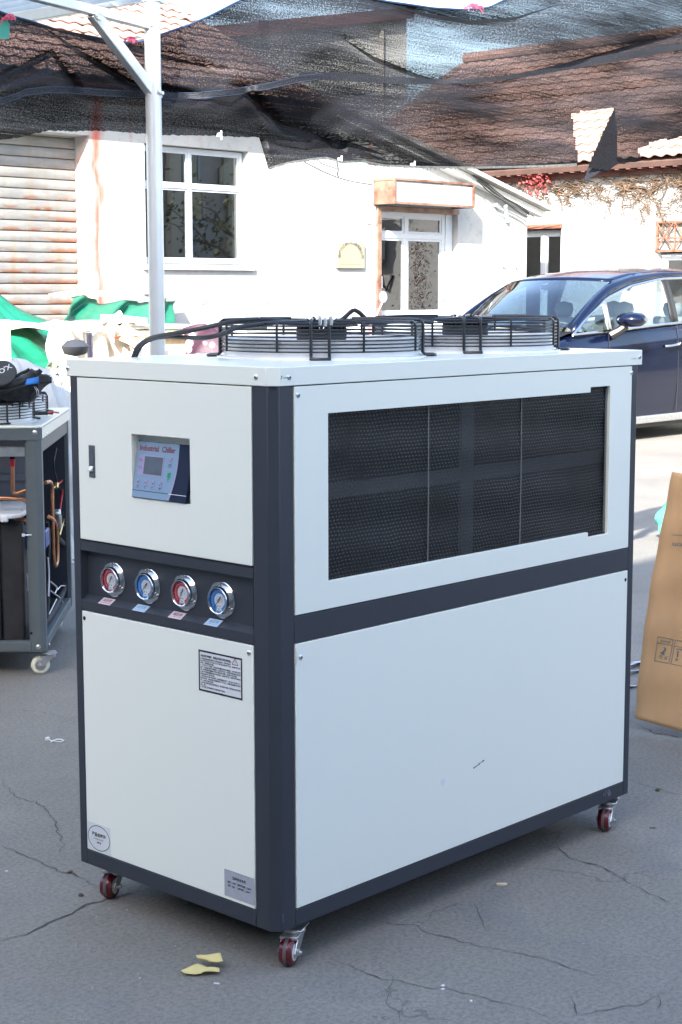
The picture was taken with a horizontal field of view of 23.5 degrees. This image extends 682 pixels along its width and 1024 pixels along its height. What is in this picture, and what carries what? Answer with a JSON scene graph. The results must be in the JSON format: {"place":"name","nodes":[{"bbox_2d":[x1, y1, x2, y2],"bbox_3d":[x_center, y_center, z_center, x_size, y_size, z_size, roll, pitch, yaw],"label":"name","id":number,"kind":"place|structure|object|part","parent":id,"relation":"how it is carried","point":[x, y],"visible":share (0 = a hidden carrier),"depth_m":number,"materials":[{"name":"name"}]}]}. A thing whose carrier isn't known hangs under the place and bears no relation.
{"place":"outdoors","nodes":[
{"label":"outdoors","id":0,"kind":"place"},
{"bbox_2d":[45,737,63,741],"bbox_3d":[-1.081,0.859,6.183,0.078,0.010,0.053,7,10,42],"label":"cable tie","id":1,"kind":"object","parent":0,"point":[47,738],"visible":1,"depth_m":6.18,"materials":[{"name":"white plastic"}]},
{"bbox_2d":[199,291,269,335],"bbox_3d":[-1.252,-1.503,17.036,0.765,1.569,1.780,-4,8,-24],"label":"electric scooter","id":2,"kind":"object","parent":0,"point":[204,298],"visible":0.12,"depth_m":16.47,"materials":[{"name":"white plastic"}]},
{"bbox_2d":[183,324,224,353],"bbox_3d":[-1.278,-1.501,16.265,0.442,0.728,0.540,7,10,42],"label":"floral quilt","id":3,"kind":"object","parent":2,"relation":"hanging from","point":[201,346],"visible":0.16,"depth_m":16.14,"materials":[{"name":"pink fabric"}]},
{"bbox_2d":[169,0,500,18],"label":"sky","id":4,"kind":"structure","parent":0,"point":[200,9],"materials":[{"name":"white"}]},
{"bbox_2d":[0,423,681,1023],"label":"ground","id":5,"kind":"structure","parent":0,"point":[156,947],"depth_m":4.38,"materials":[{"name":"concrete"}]},
{"bbox_2d":[0,320,10,360],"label":"timber board","id":6,"kind":"object","parent":5,"relation":"on","point":[5,341],"visible":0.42,"depth_m":13.35,"materials":[{"name":"white wood"}]},
{"bbox_2d":[0,391,72,673],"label":"open chiller","id":7,"kind":"object","parent":5,"relation":"on","point":[36,602],"visible":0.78,"depth_m":7.26,"materials":[{"name":"metal"}]},
{"bbox_2d":[0,361,51,402],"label":"tool bag","id":8,"kind":"object","parent":7,"relation":"on","point":[28,385],"visible":0.99,"depth_m":7.03,"materials":[{"name":"black fabric"}]},
{"bbox_2d":[35,411,58,414],"bbox_3d":[-1.438,-0.458,7.582,0.269,0.018,0.046,0,8,-3],"label":"loose motor lead","id":9,"kind":"object","parent":7,"relation":"on","point":[44,412],"visible":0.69,"depth_m":7.57,"materials":[{"name":"black rubber"}]},
{"bbox_2d":[4,358,73,562],"bbox_3d":[-1.815,-0.368,10.679,0.905,1.254,0.922,7,10,42],"label":"plastic sheeting","id":10,"kind":"object","parent":5,"relation":"on","point":[59,397],"visible":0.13,"depth_m":10.79,"materials":[{"name":"white plastic"}]},
{"bbox_2d":[50,361,62,386],"bbox_3d":[-2.157,-0.575,12.581,0.125,1.157,0.163,3,8,21],"label":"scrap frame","id":11,"kind":"object","parent":5,"relation":"on","point":[56,369],"visible":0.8,"depth_m":12.49,"materials":[{"name":"white"}]},
{"bbox_2d":[10,319,135,390],"bbox_3d":[-2.528,-1.022,14.896,1.123,1.431,0.888,7,10,42],"label":"torn carton","id":12,"kind":"object","parent":5,"relation":"on","point":[105,344],"visible":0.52,"depth_m":14.53,"materials":[{"name":"beige cardboard"}]},
{"bbox_2d":[0,295,51,368],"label":"green tarp","id":13,"kind":"object","parent":12,"relation":"on","point":[28,344],"visible":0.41,"depth_m":14.85,"materials":[{"name":"green plastic"}]},
{"bbox_2d":[114,329,167,356],"bbox_3d":[-1.803,-1.428,14.692,0.554,0.402,0.904,1,8,5],"label":"woven sack","id":14,"kind":"object","parent":12,"relation":"on","point":[131,338],"visible":0.27,"depth_m":14.64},
{"bbox_2d":[61,310,122,357],"bbox_3d":[-2.103,-0.905,13.640,0.526,1.528,2.080,0,8,-1],"label":"electric bike","id":15,"kind":"object","parent":5,"relation":"on","point":[75,347],"visible":0.12,"depth_m":13.92,"materials":[{"name":"white metal"}]},
{"bbox_2d":[28,0,166,354],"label":"canopy post","id":16,"kind":"object","parent":5,"relation":"on","point":[147,80],"visible":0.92,"depth_m":5.43,"materials":[{"name":"white metal"}]},
{"bbox_2d":[0,13,15,24],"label":"pink ribbon","id":17,"kind":"object","parent":16,"relation":"attached to","point":[9,16],"visible":1,"depth_m":5.01,"materials":[{"name":"pink fabric"}]},
{"bbox_2d":[0,0,142,21],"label":"canopy roof","id":18,"kind":"structure","parent":16,"relation":"on","point":[31,10],"depth_m":7.54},
{"bbox_2d":[0,0,681,181],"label":"shade net","id":19,"kind":"object","parent":16,"relation":"hanging from","point":[499,84],"visible":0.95,"depth_m":6.37,"materials":[{"name":"black fabric"}]},
{"bbox_2d":[0,20,9,38],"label":"teal scrap","id":20,"kind":"object","parent":19,"relation":"hanging from","point":[4,28],"visible":0.93,"depth_m":5.06,"materials":[{"name":"teal fabric"}]},
{"bbox_2d":[124,36,137,43],"bbox_3d":[-0.690,-1.552,5.400,0.026,0.022,0.080,3,8,23],"label":"red tie","id":21,"kind":"object","parent":19,"relation":"attached to","point":[131,39],"visible":1,"depth_m":5.39,"materials":[{"name":"fabric"}]},
{"bbox_2d":[216,130,221,139],"bbox_3d":[-0.428,-1.324,5.768,0.022,0.034,0.010,7,10,42],"label":"peg","id":22,"kind":"object","parent":19,"relation":"attached to","point":[219,134],"visible":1,"depth_m":5.76,"materials":[{"name":"white plastic"}]},
{"bbox_2d":[464,3,483,12],"bbox_3d":[0.549,-2.049,6.662,0.040,0.039,0.170,5,9,32],"label":"red tie","id":23,"kind":"object","parent":19,"relation":"attached to","point":[473,6],"visible":1,"depth_m":6.63,"materials":[{"name":"fabric"}]},
{"bbox_2d":[119,324,194,354],"bbox_3d":[-2.028,-1.209,16.489,0.770,1.333,1.222,7,10,42],"label":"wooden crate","id":24,"kind":"object","parent":5,"relation":"on","point":[175,346],"visible":0.02,"depth_m":16.30,"materials":[{"name":"beige wood"}]},
{"bbox_2d":[63,295,175,329],"bbox_3d":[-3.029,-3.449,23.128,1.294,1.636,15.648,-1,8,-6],"label":"green tarp","id":25,"kind":"object","parent":24,"relation":"on","point":[83,307],"visible":0.48,"depth_m":17.59,"materials":[{"name":"green plastic"}]},
{"bbox_2d":[49,290,176,301],"bbox_3d":[-2.530,-2.400,18.227,0.453,0.136,2.288,6,10,38],"label":"white foam board","id":26,"kind":"object","parent":25,"relation":"on","point":[111,295],"visible":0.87,"depth_m":18.05,"materials":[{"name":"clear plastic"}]},
{"bbox_2d":[100,315,146,325],"bbox_3d":[-2.108,-1.860,15.923,0.300,0.114,0.346,7,10,42],"label":"folded card","id":27,"kind":"object","parent":24,"relation":"on","point":[139,321],"visible":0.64,"depth_m":15.84,"materials":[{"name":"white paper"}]},
{"bbox_2d":[181,953,222,973],"bbox_3d":[-0.345,1.125,4.088,0.104,0.026,0.078,0,8,0],"label":"yellow paper scrap","id":28,"kind":"object","parent":5,"relation":"on","point":[200,968],"visible":1,"depth_m":4.08,"materials":[{"name":"yellow paper"}]},
{"bbox_2d":[0,0,551,335],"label":"white workshop","id":29,"kind":"structure","parent":5,"relation":"on","point":[300,220],"depth_m":20.61,"materials":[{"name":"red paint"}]},
{"bbox_2d":[0,133,78,370],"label":"roller shutter","id":30,"kind":"object","parent":29,"relation":"attached to","point":[33,277],"visible":0.48,"depth_m":18.19,"materials":[{"name":"white metal"}]},
{"bbox_2d":[143,145,254,270],"bbox_3d":[-1.741,-3.610,19.586,0.220,1.434,1.773,7,10,42],"label":"workshop window","id":31,"kind":"structure","parent":29,"relation":"attached to","point":[202,206],"depth_m":19.73,"materials":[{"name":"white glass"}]},
{"bbox_2d":[304,162,372,184],"bbox_3d":[-0.023,-4.266,20.680,0.011,0.227,1.256,7,10,42],"label":"hanging wire","id":32,"kind":"object","parent":29,"relation":"attached to","point":[337,177],"visible":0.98,"depth_m":20.64,"materials":[{"name":"black rubber"}]},
{"bbox_2d":[336,241,364,268],"bbox_3d":[0.121,-3.379,21.512,0.046,0.364,0.526,7,10,42],"label":"brass plaque","id":33,"kind":"object","parent":29,"relation":"attached to","point":[350,255],"visible":1,"depth_m":21.49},
{"bbox_2d":[376,205,458,331],"bbox_3d":[1.012,-2.774,22.699,0.200,2.820,1.739,7,10,42],"label":"glazed door","id":34,"kind":"structure","parent":29,"relation":"attached to","point":[413,260],"depth_m":22.67,"materials":[{"name":"white glass"}]},
{"bbox_2d":[373,177,474,208],"bbox_3d":[1.141,-4.316,22.247,0.382,0.336,1.692,7,10,42],"label":"door canopy","id":35,"kind":"object","parent":29,"relation":"attached to","point":[453,195],"visible":1,"depth_m":21.97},
{"bbox_2d":[473,175,534,222],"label":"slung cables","id":36,"kind":"object","parent":29,"relation":"hanging from","point":[496,205],"visible":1,"depth_m":23.64,"materials":[{"name":"black rubber"}]},
{"bbox_2d":[1,710,680,1020],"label":"ground cracks","id":37,"kind":"object","parent":5,"relation":"on","point":[80,907],"visible":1,"depth_m":4.45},
{"bbox_2d":[5,693,678,1022],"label":"grit","id":38,"kind":"object","parent":5,"relation":"on","point":[339,994],"visible":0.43,"depth_m":4.29,"materials":[{"name":"grey gravel"}]},
{"bbox_2d":[66,308,641,965],"bbox_3d":[0.090,0.226,4.793,0.809,1.633,1.603,7,10,42],"label":"industrial chiller","id":39,"kind":"object","parent":5,"relation":"on","point":[352,618],"visible":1,"depth_m":4.31,"materials":[{"name":"metal"}]},
{"bbox_2d":[77,377,253,565],"bbox_3d":[-0.456,-0.114,4.180,0.667,0.434,0.012,7,10,42],"label":"door panel","id":40,"kind":"structure","parent":39,"relation":"in","point":[217,524],"depth_m":4.14,"materials":[{"name":"white metal"}]},
{"bbox_2d":[462,267,681,427],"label":"parked car","id":41,"kind":"object","parent":5,"relation":"on","point":[629,308],"visible":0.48,"depth_m":18.48,"materials":[{"name":"blue paint"}]},
{"bbox_3d":[2.718,-2.104,17.771,0.080,0.315,0.490,7,10,42],"label":"quarter window","id":42,"kind":"part","parent":41,"relation":"part of","materials":[{"name":"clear glass"}]},
{"bbox_3d":[3.329,-2.346,18.474,0.154,0.550,1.252,7,10,42],"label":"door window","id":43,"kind":"part","parent":41,"relation":"part of","materials":[{"name":"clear glass"}]},
{"bbox_3d":[4.290,-2.528,19.511,0.159,0.501,1.300,7,10,42],"label":"rear window","id":44,"kind":"part","parent":41,"relation":"part of","materials":[{"name":"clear glass"}]},
{"bbox_2d":[635,472,681,730],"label":"cardboard sheet","id":45,"kind":"object","parent":5,"relation":"on","point":[659,694],"visible":1,"depth_m":6.31,"materials":[{"name":"brown cardboard"}]},
{"bbox_2d":[655,502,666,532],"bbox_3d":[2.344,0.038,11.111,0.386,0.320,0.402,7,10,42],"label":"green plastic bag","id":46,"kind":"object","parent":5,"relation":"on","point":[659,515],"visible":0.18,"depth_m":11.07,"materials":[{"name":"teal plastic"}]},
{"bbox_2d":[477,108,681,300],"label":"creeper covered building","id":47,"kind":"structure","parent":0,"point":[610,240],"depth_m":24.94,"materials":[{"name":"paint"}]},
{"bbox_2d":[526,230,560,277],"bbox_3d":[3.198,-3.142,26.032,0.885,2.619,0.062,7,10,42],"label":"window","id":48,"kind":"structure","parent":47,"relation":"in","point":[543,246],"depth_m":25.87,"materials":[{"name":"black glass"}]},
{"bbox_2d":[504,168,681,244],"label":"bare creeper","id":49,"kind":"object","parent":47,"relation":"hanging from","point":[536,179],"visible":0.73,"depth_m":24.59,"materials":[{"name":"red plant"}]},
{"bbox_2d":[661,253,681,300],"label":"window","id":50,"kind":"structure","parent":47,"relation":"in","point":[671,260],"depth_m":24.33,"materials":[{"name":"white glass"}]}
]}

